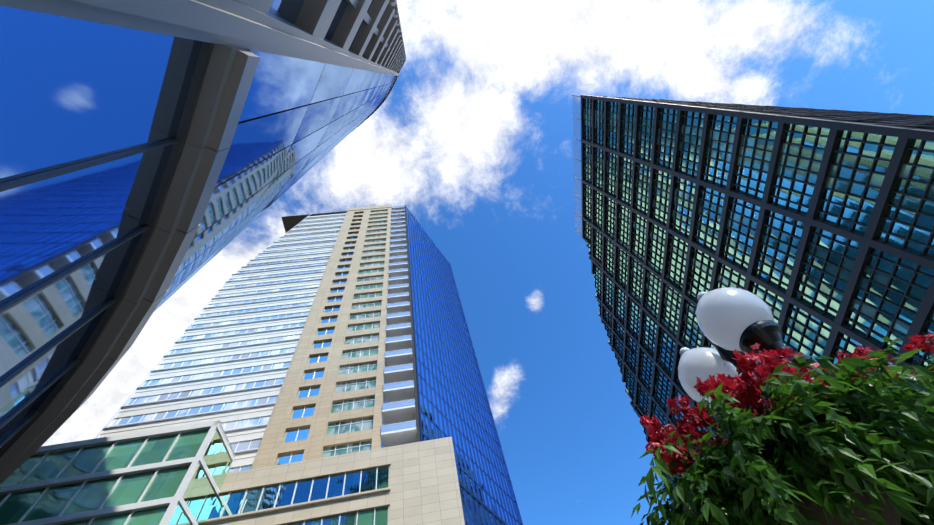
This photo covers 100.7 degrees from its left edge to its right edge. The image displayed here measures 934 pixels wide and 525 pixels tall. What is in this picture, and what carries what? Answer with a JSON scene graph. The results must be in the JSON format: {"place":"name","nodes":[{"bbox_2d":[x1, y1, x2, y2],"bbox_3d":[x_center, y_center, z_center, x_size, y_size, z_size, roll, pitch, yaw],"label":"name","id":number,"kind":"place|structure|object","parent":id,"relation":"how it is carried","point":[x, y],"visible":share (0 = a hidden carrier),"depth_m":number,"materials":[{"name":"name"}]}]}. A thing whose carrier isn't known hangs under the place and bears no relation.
{"place":"outdoors","nodes":[
{"label":"outdoors","id":0,"kind":"place"},
{"bbox_2d":[42,0,933,524],"label":"sky","id":1,"kind":"structure","parent":0,"point":[474,133],"materials":[{"name":"blue"}]},
{"label":"ground","id":2,"kind":"structure","parent":0,"visible":0},
{"bbox_2d":[0,0,405,483],"bbox_3d":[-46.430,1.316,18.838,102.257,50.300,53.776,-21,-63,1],"label":"skyscraper","id":3,"kind":"structure","parent":2,"relation":"on","point":[155,155],"depth_m":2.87,"materials":[{"name":"blue glass"}]},
{"bbox_2d":[0,204,522,524],"bbox_3d":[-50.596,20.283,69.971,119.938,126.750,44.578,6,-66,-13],"label":"beige tower","id":4,"kind":"structure","parent":2,"relation":"on","point":[261,393],"depth_m":51.77,"materials":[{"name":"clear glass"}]},
{"bbox_2d":[572,94,933,507],"bbox_3d":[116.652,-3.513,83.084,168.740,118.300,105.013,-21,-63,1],"label":"skyscraper","id":5,"kind":"structure","parent":2,"relation":"on","point":[812,229],"depth_m":60.23,"materials":[{"name":"black glass"}]},
{"bbox_2d":[678,287,926,524],"bbox_3d":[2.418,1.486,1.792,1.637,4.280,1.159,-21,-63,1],"label":"street lamp","id":6,"kind":"object","parent":2,"relation":"on","point":[730,320],"visible":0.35,"depth_m":3.02,"materials":[{"name":"white glass"}]},
{"bbox_2d":[631,332,933,524],"bbox_3d":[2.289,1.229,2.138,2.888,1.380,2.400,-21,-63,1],"label":"flowering plant","id":7,"kind":"object","parent":6,"relation":"attached to","point":[858,422],"visible":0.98,"depth_m":1.81,"materials":[{"name":"green plant"}]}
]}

